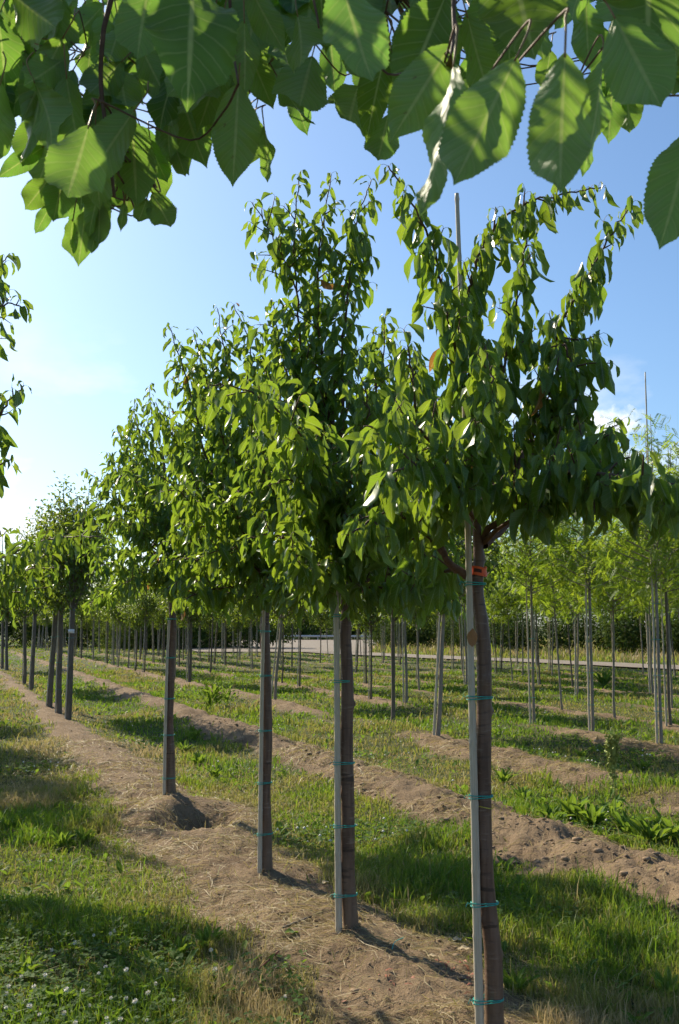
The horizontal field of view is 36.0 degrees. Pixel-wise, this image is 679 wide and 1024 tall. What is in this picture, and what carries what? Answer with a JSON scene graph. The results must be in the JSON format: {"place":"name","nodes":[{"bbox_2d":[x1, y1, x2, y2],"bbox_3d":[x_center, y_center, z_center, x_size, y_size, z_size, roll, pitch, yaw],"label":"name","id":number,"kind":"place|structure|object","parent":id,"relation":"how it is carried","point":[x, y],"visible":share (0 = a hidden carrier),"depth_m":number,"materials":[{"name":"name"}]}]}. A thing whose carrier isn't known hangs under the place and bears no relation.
{"place":"outdoors","nodes":[
{"label":"outdoors","id":0,"kind":"place"},
{"bbox_2d":[180,640,380,651],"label":"road","id":1,"kind":"structure","parent":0,"point":[310,645],"depth_m":82.75,"materials":[{"name":"asphalt"}]},
{"bbox_2d":[0,627,678,1023],"bbox_3d":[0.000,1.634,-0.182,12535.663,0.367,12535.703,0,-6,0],"label":"ground","id":2,"kind":"structure","parent":0,"point":[402,787],"depth_m":9.20,"materials":[{"name":"soil"}]},
{"bbox_2d":[0,575,20,669],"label":"leaved tree","id":3,"kind":"object","parent":2,"relation":"on","point":[7,616],"visible":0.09,"depth_m":40.14,"materials":[{"name":"green plant"}]},
{"bbox_2d":[0,253,33,498],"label":"cherry tree","id":4,"kind":"object","parent":2,"relation":"on","point":[15,400],"visible":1,"depth_m":5.30,"materials":[{"name":"green plant"}]},
{"bbox_2d":[0,546,43,684],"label":"leaved tree","id":5,"kind":"object","parent":2,"relation":"on","point":[24,615],"visible":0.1,"depth_m":30.01,"materials":[{"name":"green plant"}]},
{"bbox_2d":[1,950,46,979],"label":"leafy weed","id":6,"kind":"object","parent":2,"relation":"on","point":[30,959],"visible":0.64,"depth_m":5.10,"materials":[{"name":"green plant"}]},
{"bbox_2d":[0,611,50,646],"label":"hedge shrub","id":7,"kind":"object","parent":2,"relation":"on","point":[12,631],"visible":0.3,"depth_m":88.13,"materials":[{"name":"green plant"}]},
{"bbox_2d":[12,527,51,689],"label":"leaved tree","id":8,"kind":"object","parent":2,"relation":"on","point":[32,657],"visible":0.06,"depth_m":27.84,"materials":[{"name":"green plant"}]},
{"bbox_2d":[14,620,67,646],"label":"hedge shrub","id":9,"kind":"object","parent":2,"relation":"on","point":[30,637],"visible":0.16,"depth_m":89.81,"materials":[{"name":"green plant"}]},
{"bbox_2d":[0,518,115,628],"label":"cherry tree","id":10,"kind":"object","parent":2,"relation":"on","point":[12,563],"visible":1,"depth_m":7.36,"materials":[{"name":"green plant"}]},
{"bbox_2d":[38,984,78,1007],"bbox_3d":[-1.266,2.168,4.683,0.191,0.114,0.178,3,-7,-22],"label":"leafy weed","id":11,"kind":"object","parent":2,"relation":"on","point":[49,993],"visible":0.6,"depth_m":4.66,"materials":[{"name":"green plant"}]},
{"bbox_2d":[47,830,75,846],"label":"leafy weed","id":12,"kind":"object","parent":2,"relation":"on","point":[62,837],"visible":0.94,"depth_m":8.08,"materials":[{"name":"green plant"}]},
{"bbox_2d":[17,494,105,712],"bbox_3d":[-5.324,1.705,20.138,1.713,4.394,1.921,-1,-7,0],"label":"leaved tree","id":13,"kind":"object","parent":2,"relation":"on","point":[58,607],"visible":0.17,"depth_m":19.94,"materials":[{"name":"green plant"}]},
{"bbox_2d":[18,524,105,706],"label":"leaved tree","id":14,"kind":"object","parent":2,"relation":"on","point":[49,698],"visible":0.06,"depth_m":21.30,"materials":[{"name":"green plant"}]},
{"bbox_2d":[25,470,117,719],"bbox_3d":[-4.834,1.523,18.871,1.790,4.514,1.833,1,-6,0],"label":"leaved tree","id":15,"kind":"object","parent":2,"relation":"on","point":[72,590],"visible":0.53,"depth_m":18.77,"materials":[{"name":"green plant"}]},
{"bbox_2d":[65,599,91,657],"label":"young tree","id":16,"kind":"object","parent":2,"relation":"on","point":[81,618],"visible":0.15,"depth_m":52.81,"materials":[{"name":"green plant"}]},
{"bbox_2d":[58,621,111,646],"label":"hedge shrub","id":17,"kind":"object","parent":2,"relation":"on","point":[85,631],"visible":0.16,"depth_m":86.75,"materials":[{"name":"green plant"}]},
{"bbox_2d":[78,583,102,659],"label":"young tree","id":18,"kind":"object","parent":2,"relation":"on","point":[87,611],"visible":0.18,"depth_m":49.62,"materials":[{"name":"green plant"}]},
{"bbox_2d":[88,577,115,662],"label":"young tree","id":19,"kind":"object","parent":2,"relation":"on","point":[106,649],"visible":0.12,"depth_m":45.02,"materials":[{"name":"green plant"}]},
{"bbox_2d":[86,967,127,990],"bbox_3d":[-1.088,2.184,4.881,0.178,0.108,0.186,0,-6,0],"label":"leafy weed","id":20,"kind":"object","parent":2,"relation":"on","point":[107,972],"visible":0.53,"depth_m":4.85,"materials":[{"name":"green plant"}]},
{"bbox_2d":[91,571,124,664],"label":"young tree","id":21,"kind":"object","parent":2,"relation":"on","point":[113,625],"visible":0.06,"depth_m":43.39,"materials":[{"name":"green plant"}]},
{"bbox_2d":[98,585,127,666],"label":"young tree","id":22,"kind":"object","parent":2,"relation":"on","point":[114,617],"visible":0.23,"depth_m":41.70,"materials":[{"name":"green plant"}]},
{"bbox_2d":[90,621,156,649],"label":"hedge shrub","id":23,"kind":"object","parent":2,"relation":"on","point":[122,642],"visible":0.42,"depth_m":79.97,"materials":[{"name":"green plant"}]},
{"bbox_2d":[107,576,152,667],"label":"young tree","id":24,"kind":"object","parent":2,"relation":"on","point":[118,602],"visible":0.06,"depth_m":40.04,"materials":[{"name":"green plant"}]},
{"bbox_2d":[117,594,154,670],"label":"young tree","id":25,"kind":"object","parent":2,"relation":"on","point":[135,625],"visible":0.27,"depth_m":38.35,"materials":[{"name":"green plant"}]},
{"bbox_2d":[124,589,165,671],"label":"young tree","id":26,"kind":"object","parent":2,"relation":"on","point":[149,605],"visible":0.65,"depth_m":36.79,"materials":[{"name":"green plant"}]},
{"bbox_2d":[71,383,228,793],"bbox_3d":[-1.860,0.692,9.975,1.740,4.025,2.199,0,-6,0],"label":"cherry tree","id":27,"kind":"object","parent":2,"relation":"on","point":[132,482],"visible":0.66,"depth_m":9.74,"materials":[{"name":"green plant"}]},
{"bbox_2d":[149,596,167,662],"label":"young tree","id":28,"kind":"object","parent":2,"relation":"on","point":[163,620],"visible":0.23,"depth_m":46.32,"materials":[{"name":"green plant"}]},
{"bbox_2d":[147,586,186,677],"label":"young tree","id":29,"kind":"object","parent":2,"relation":"on","point":[165,608],"visible":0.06,"depth_m":32.12,"materials":[{"name":"green plant"}]},
{"bbox_2d":[161,618,175,794],"bbox_3d":[-1.614,1.861,9.905,0.143,1.706,0.125,0,-6,0],"label":"bamboo stake","id":30,"kind":"object","parent":2,"relation":"on","point":[166,698],"visible":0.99,"depth_m":9.85,"materials":[{"name":"wood"}]},
{"bbox_2d":[147,591,212,681],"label":"young tree","id":31,"kind":"object","parent":2,"relation":"on","point":[190,666],"visible":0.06,"depth_m":30.52,"materials":[{"name":"green plant"}]},
{"bbox_2d":[143,624,220,648],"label":"hedge shrub","id":32,"kind":"object","parent":2,"relation":"on","point":[181,638],"visible":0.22,"depth_m":81.01,"materials":[{"name":"green plant"}]},
{"bbox_2d":[160,589,206,681],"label":"young tree","id":33,"kind":"object","parent":2,"relation":"on","point":[187,623],"visible":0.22,"depth_m":30.56,"materials":[{"name":"green plant"}]},
{"bbox_2d":[165,620,230,647],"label":"hedge shrub","id":34,"kind":"object","parent":2,"relation":"on","point":[195,642],"visible":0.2,"depth_m":80.93,"materials":[{"name":"green plant"}]},
{"bbox_2d":[194,921,224,946],"bbox_3d":[-0.705,2.238,5.507,0.196,0.113,0.173,5,-8,-38],"label":"leafy weed","id":35,"kind":"object","parent":2,"relation":"on","point":[206,933],"visible":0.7,"depth_m":5.53,"materials":[{"name":"green plant"}]},
{"bbox_2d":[197,681,226,706],"bbox_3d":[-2.712,3.865,22.114,0.670,0.554,0.641,-2,-7,19],"label":"leafy weed","id":36,"kind":"object","parent":2,"relation":"on","point":[209,694],"visible":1,"depth_m":22.03,"materials":[{"name":"green plant"}]},
{"bbox_2d":[218,683,237,703],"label":"leafy weed","id":37,"kind":"object","parent":2,"relation":"on","point":[228,693],"visible":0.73,"depth_m":22.70,"materials":[{"name":"green plant"}]},
{"bbox_2d":[204,622,276,647],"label":"hedge shrub","id":38,"kind":"object","parent":2,"relation":"on","point":[243,634],"visible":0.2,"depth_m":81.01,"materials":[{"name":"green plant"}]},
{"bbox_2d":[225,604,256,665],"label":"young tree","id":39,"kind":"object","parent":2,"relation":"on","point":[236,624],"visible":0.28,"depth_m":43.53,"materials":[{"name":"green plant"}]},
{"bbox_2d":[145,302,340,869],"bbox_3d":[-0.683,0.457,7.158,1.439,3.967,2.147,0,-6,0],"label":"cherry tree","id":40,"kind":"object","parent":2,"relation":"on","point":[214,546],"visible":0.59,"depth_m":6.93,"materials":[{"name":"green plant"}]},
{"bbox_2d":[253,610,272,872],"bbox_3d":[-0.499,1.531,7.004,0.099,1.815,0.137,-2,-7,21],"label":"bamboo stake","id":41,"kind":"object","parent":40,"relation":"attached to","point":[260,809],"visible":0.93,"depth_m":6.96,"materials":[{"name":"wood"}]},
{"bbox_2d":[228,591,258,668],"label":"young tree","id":42,"kind":"object","parent":2,"relation":"on","point":[250,622],"visible":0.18,"depth_m":41.94,"materials":[{"name":"green plant"}]},
{"bbox_2d":[235,623,297,647],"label":"hedge shrub","id":43,"kind":"object","parent":2,"relation":"on","point":[286,631],"visible":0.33,"depth_m":81.04,"materials":[{"name":"green plant"}]},
{"bbox_2d":[269,608,306,682],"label":"young tree","id":44,"kind":"object","parent":2,"relation":"on","point":[285,625],"visible":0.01,"depth_m":30.22,"materials":[{"name":"green plant"}]},
{"bbox_2d":[269,600,312,699],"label":"young tree","id":45,"kind":"object","parent":2,"relation":"on","point":[287,616],"visible":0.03,"depth_m":23.49,"materials":[{"name":"green plant"}]},
{"bbox_2d":[283,602,325,686],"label":"young tree","id":46,"kind":"object","parent":2,"relation":"on","point":[299,642],"visible":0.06,"depth_m":28.56,"materials":[{"name":"green plant"}]},
{"bbox_2d":[290,616,340,639],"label":"hedge shrub","id":47,"kind":"object","parent":2,"relation":"on","point":[318,632],"visible":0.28,"depth_m":143.11,"materials":[{"name":"green plant"}]},
{"bbox_2d":[307,606,332,662],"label":"young tree","id":48,"kind":"object","parent":2,"relation":"on","point":[322,619],"visible":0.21,"depth_m":48.23,"materials":[{"name":"green plant"}]},
{"bbox_2d":[198,169,466,928],"bbox_3d":[0.006,0.113,5.527,1.603,4.267,2.495,0,-6,0],"label":"cherry tree","id":49,"kind":"object","parent":2,"relation":"on","point":[302,439],"visible":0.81,"depth_m":5.68,"materials":[{"name":"green plant"}]},
{"bbox_2d":[328,489,357,933],"bbox_3d":[0.018,0.951,5.645,0.158,2.632,0.099,0,-6,0],"label":"bamboo stake","id":50,"kind":"object","parent":49,"relation":"attached to","point":[337,764],"visible":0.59,"depth_m":5.56,"materials":[{"name":"wood"}]},
{"bbox_2d":[0,743,675,1023],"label":"clover","id":51,"kind":"object","parent":2,"relation":"on","point":[86,972],"depth_m":5.12,"materials":[{"name":"plant"}]},
{"bbox_2d":[0,0,678,266],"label":"cherry tree","id":52,"kind":"object","parent":2,"relation":"on","point":[198,72],"visible":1,"depth_m":1.42,"materials":[{"name":"green plant"}]},
{"bbox_2d":[0,744,678,1023],"bbox_3d":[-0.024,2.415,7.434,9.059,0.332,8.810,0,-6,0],"label":"grass","id":53,"kind":"structure","parent":2,"relation":"on","point":[30,794],"depth_m":6.18,"materials":[{"name":"plant"}]},
{"bbox_2d":[0,682,678,1023],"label":"broad weeds","id":54,"kind":"object","parent":2,"relation":"on","point":[119,961],"visible":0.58,"depth_m":7.05,"materials":[{"name":"green plant"}]},
{"bbox_2d":[0,636,678,672],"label":"grass","id":55,"kind":"structure","parent":2,"relation":"on","point":[602,655],"depth_m":55.40,"materials":[{"name":"plant"}]},
{"bbox_2d":[4,727,678,1023],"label":"straw","id":56,"kind":"object","parent":2,"relation":"on","point":[300,861],"visible":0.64,"depth_m":6.99,"materials":[{"name":"beige plant"}]},
{"bbox_2d":[15,684,672,861],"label":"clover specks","id":57,"kind":"object","parent":2,"relation":"on","point":[277,829],"visible":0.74,"depth_m":12.42,"materials":[{"name":"plant"}]},
{"bbox_2d":[60,718,678,1021],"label":"soil clods","id":58,"kind":"object","parent":2,"relation":"on","point":[596,850],"visible":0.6,"depth_m":7.26,"materials":[{"name":"soil"}]},
{"bbox_2d":[354,592,390,698],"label":"young tree","id":59,"kind":"object","parent":2,"relation":"on","point":[367,623],"visible":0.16,"depth_m":23.88,"materials":[{"name":"green plant"}]},
{"bbox_2d":[358,593,386,683],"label":"young tree","id":60,"kind":"object","parent":2,"relation":"on","point":[365,670],"visible":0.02,"depth_m":30.47,"materials":[{"name":"plant"}]},
{"bbox_2d":[360,594,407,702],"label":"young tree","id":61,"kind":"object","parent":2,"relation":"on","point":[404,651],"depth_m":22.23,"materials":[{"name":"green plant"}]},
{"bbox_2d":[361,570,431,722],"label":"young tree","id":62,"kind":"object","parent":2,"relation":"on","point":[393,670],"visible":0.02,"depth_m":17.73,"materials":[{"name":"plant"}]},
{"bbox_2d":[364,618,436,648],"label":"hedge shrub","id":63,"kind":"object","parent":2,"relation":"on","point":[387,637],"visible":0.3,"depth_m":79.48,"materials":[{"name":"green plant"}]},
{"bbox_2d":[386,616,445,646],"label":"hedge shrub","id":64,"kind":"object","parent":2,"relation":"on","point":[423,640],"visible":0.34,"depth_m":78.50,"materials":[{"name":"green plant"}]},
{"bbox_2d":[397,602,451,689],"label":"young tree","id":65,"kind":"object","parent":2,"relation":"on","point":[427,620],"visible":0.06,"depth_m":27.20,"materials":[{"name":"green plant"}]},
{"bbox_2d":[421,613,462,648],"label":"hedge shrub","id":66,"kind":"object","parent":2,"relation":"on","point":[434,634],"visible":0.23,"depth_m":76.90,"materials":[{"name":"green plant"}]},
{"bbox_2d":[341,957,558,1022],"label":"bark chips","id":67,"kind":"object","parent":2,"relation":"on","point":[467,966],"visible":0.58,"depth_m":4.87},
{"bbox_2d":[433,537,505,684],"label":"locust tree","id":68,"kind":"object","parent":2,"relation":"on","point":[466,673],"visible":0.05,"depth_m":29.85,"materials":[{"name":"green plant"}]},
{"bbox_2d":[414,517,527,735],"bbox_3d":[1.670,1.248,15.661,2.371,4.270,2.407,3,-7,0],"label":"young tree","id":69,"kind":"object","parent":2,"relation":"on","point":[491,555],"visible":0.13,"depth_m":15.41,"materials":[{"name":"green plant"}]},
{"bbox_2d":[473,567,511,673],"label":"locust tree","id":70,"kind":"object","parent":2,"relation":"on","point":[495,656],"visible":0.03,"depth_m":37.78,"materials":[{"name":"green plant"}]},
{"bbox_2d":[484,559,528,680],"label":"locust tree","id":71,"kind":"object","parent":2,"relation":"on","point":[506,602],"visible":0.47,"depth_m":32.21,"materials":[{"name":"green plant"}]},
{"bbox_2d":[466,609,548,651],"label":"hedge shrub","id":72,"kind":"object","parent":2,"relation":"on","point":[506,639],"visible":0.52,"depth_m":66.57,"materials":[{"name":"green plant"}]},
{"bbox_2d":[337,163,678,1023],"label":"cherry tree","id":73,"kind":"object","parent":2,"relation":"on","point":[443,475],"visible":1,"depth_m":4.09,"materials":[{"name":"green plant"}]},
{"bbox_2d":[455,193,503,1023],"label":"bamboo stake","id":74,"kind":"object","parent":73,"relation":"attached to","point":[478,997],"visible":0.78,"depth_m":4.06,"materials":[{"name":"wood"}]},
{"bbox_2d":[503,967,540,992],"bbox_3d":[0.822,2.151,4.787,0.210,0.094,0.169,0,-6,0],"label":"leafy weed","id":75,"kind":"object","parent":2,"relation":"on","point":[507,978],"visible":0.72,"depth_m":4.79,"materials":[{"name":"green plant"}]},
{"bbox_2d":[501,543,562,684],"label":"locust tree","id":76,"kind":"object","parent":2,"relation":"on","point":[524,606],"visible":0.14,"depth_m":30.85,"materials":[{"name":"green plant"}]},
{"bbox_2d":[485,513,600,723],"bbox_3d":[3.390,1.265,18.021,2.287,4.843,2.427,0,-6,0],"label":"locust tree","id":77,"kind":"object","parent":2,"relation":"on","point":[520,552],"visible":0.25,"depth_m":17.98,"materials":[{"name":"green plant"}]},
{"bbox_2d":[512,528,594,709],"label":"locust tree","id":78,"kind":"object","parent":2,"relation":"on","point":[555,601],"visible":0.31,"depth_m":21.02,"materials":[{"name":"green plant"}]},
{"bbox_2d":[535,801,573,819],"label":"leafy weed","id":79,"kind":"object","parent":2,"relation":"on","point":[547,809],"visible":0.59,"depth_m":9.06,"materials":[{"name":"green plant"}]},
{"bbox_2d":[523,607,601,652],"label":"hedge shrub","id":80,"kind":"object","parent":2,"relation":"on","point":[564,641],"visible":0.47,"depth_m":65.39,"materials":[{"name":"green plant"}]},
{"bbox_2d":[529,569,596,686],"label":"locust tree","id":81,"kind":"object","parent":2,"relation":"on","point":[568,629],"visible":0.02,"depth_m":29.12,"materials":[{"name":"green plant"}]},
{"bbox_2d":[552,794,589,821],"bbox_3d":[2.039,2.601,9.223,0.359,0.273,0.385,0,-6,0],"label":"leafy weed","id":82,"kind":"object","parent":2,"relation":"on","point":[568,807],"visible":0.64,"depth_m":9.14,"materials":[{"name":"green plant"}]},
{"bbox_2d":[544,526,619,695],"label":"locust tree","id":83,"kind":"object","parent":2,"relation":"on","point":[570,604],"visible":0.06,"depth_m":24.79,"materials":[{"name":"green plant"}]},
{"bbox_2d":[567,801,610,827],"bbox_3d":[2.161,2.588,8.931,0.376,0.232,0.352,0,-6,0],"label":"leafy weed","id":84,"kind":"object","parent":2,"relation":"on","point":[591,814],"visible":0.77,"depth_m":8.90,"materials":[{"name":"green plant"}]},
{"bbox_2d":[551,603,629,649],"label":"hedge shrub","id":85,"kind":"object","parent":2,"relation":"on","point":[599,641],"visible":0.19,"depth_m":65.31,"materials":[{"name":"green plant"}]},
{"bbox_2d":[523,416,667,730],"bbox_3d":[4.095,0.906,16.898,2.464,5.364,2.745,0,-6,0],"label":"locust tree","id":86,"kind":"object","parent":2,"relation":"on","point":[565,563],"visible":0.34,"depth_m":16.63,"materials":[{"name":"green plant"}]},
{"bbox_2d":[560,526,659,716],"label":"locust tree","id":87,"kind":"object","parent":2,"relation":"on","point":[596,595],"visible":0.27,"depth_m":19.27,"materials":[{"name":"green plant"}]},
{"bbox_2d":[596,794,627,817],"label":"leafy weed","id":88,"kind":"object","parent":2,"relation":"on","point":[618,804],"visible":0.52,"depth_m":9.36,"materials":[{"name":"green plant"}]},
{"bbox_2d":[596,726,629,830],"bbox_3d":[2.299,2.245,8.802,0.290,0.877,0.321,6,-9,-44],"label":"seeding dock","id":89,"kind":"object","parent":2,"relation":"on","point":[612,754],"visible":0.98,"depth_m":8.78,"materials":[{"name":"green plant"}]},
{"bbox_2d":[562,372,678,743],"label":"locust tree","id":90,"kind":"object","parent":2,"relation":"on","point":[657,554],"visible":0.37,"depth_m":14.77,"materials":[{"name":"green plant"}]},
{"bbox_2d":[605,810,648,834],"bbox_3d":[2.363,2.540,8.516,0.290,0.221,0.348,3,-7,-25],"label":"leafy weed","id":91,"kind":"object","parent":2,"relation":"on","point":[622,823],"visible":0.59,"depth_m":8.53,"materials":[{"name":"green plant"}]},
{"bbox_2d":[588,604,670,655],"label":"hedge shrub","id":92,"kind":"object","parent":2,"relation":"on","point":[623,642],"visible":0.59,"depth_m":60.05,"materials":[{"name":"green plant"}]},
{"bbox_2d":[621,599,651,673],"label":"locust tree","id":93,"kind":"object","parent":2,"relation":"on","point":[639,613],"visible":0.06,"depth_m":37.71,"materials":[{"name":"green plant"}]},
{"bbox_2d":[595,457,678,725],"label":"locust tree","id":94,"kind":"object","parent":2,"relation":"on","point":[665,585],"visible":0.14,"depth_m":17.76,"materials":[{"name":"green plant"}]},
{"bbox_2d":[614,585,664,683],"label":"locust tree","id":95,"kind":"object","parent":2,"relation":"on","point":[622,607],"visible":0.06,"depth_m":30.02,"materials":[{"name":"green plant"}]},
{"bbox_2d":[608,532,677,692],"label":"locust tree","id":96,"kind":"object","parent":2,"relation":"on","point":[650,676],"visible":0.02,"depth_m":26.01,"materials":[{"name":"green plant"}]},
{"bbox_2d":[615,609,678,654],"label":"hedge shrub","id":97,"kind":"object","parent":2,"relation":"on","point":[643,628],"visible":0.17,"depth_m":59.56,"materials":[{"name":"green plant"}]},
{"bbox_2d":[617,527,678,707],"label":"locust tree","id":98,"kind":"object","parent":2,"relation":"on","point":[676,599],"visible":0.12,"depth_m":21.52,"materials":[{"name":"green plant"}]},
{"bbox_2d":[624,811,678,843],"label":"leafy weed","id":99,"kind":"object","parent":2,"relation":"on","point":[644,827],"visible":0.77,"depth_m":8.14,"materials":[{"name":"green plant"}]},
{"bbox_2d":[631,598,677,675],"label":"locust tree","id":100,"kind":"object","parent":2,"relation":"on","point":[673,658],"visible":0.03,"depth_m":36.24,"materials":[{"name":"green plant"}]},
{"bbox_2d":[642,966,678,997],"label":"leafy weed","id":101,"kind":"object","parent":2,"relation":"on","point":[660,979],"visible":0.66,"depth_m":4.86,"materials":[{"name":"green plant"}]},
{"bbox_2d":[642,607,678,653],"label":"hedge shrub","id":102,"kind":"object","parent":2,"relation":"on","point":[673,636],"visible":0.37,"depth_m":57.18,"materials":[{"name":"green plant"}]},
{"bbox_2d":[647,807,678,841],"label":"leafy weed","id":103,"kind":"object","parent":2,"relation":"on","point":[666,823],"visible":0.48,"depth_m":8.21,"materials":[{"name":"green plant"}]},
{"bbox_2d":[0,667,678,779],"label":"grass","id":104,"kind":"structure","parent":0,"point":[546,677],"depth_m":20.10,"materials":[{"name":"plant"}]},
{"bbox_2d":[0,0,678,626],"label":"sky","id":105,"kind":"structure","parent":0,"point":[93,342],"materials":[{"name":"blue"}]},
{"bbox_2d":[310,652,678,668],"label":"path","id":106,"kind":"structure","parent":0,"point":[554,661],"depth_m":50.67,"materials":[{"name":"asphalt"}]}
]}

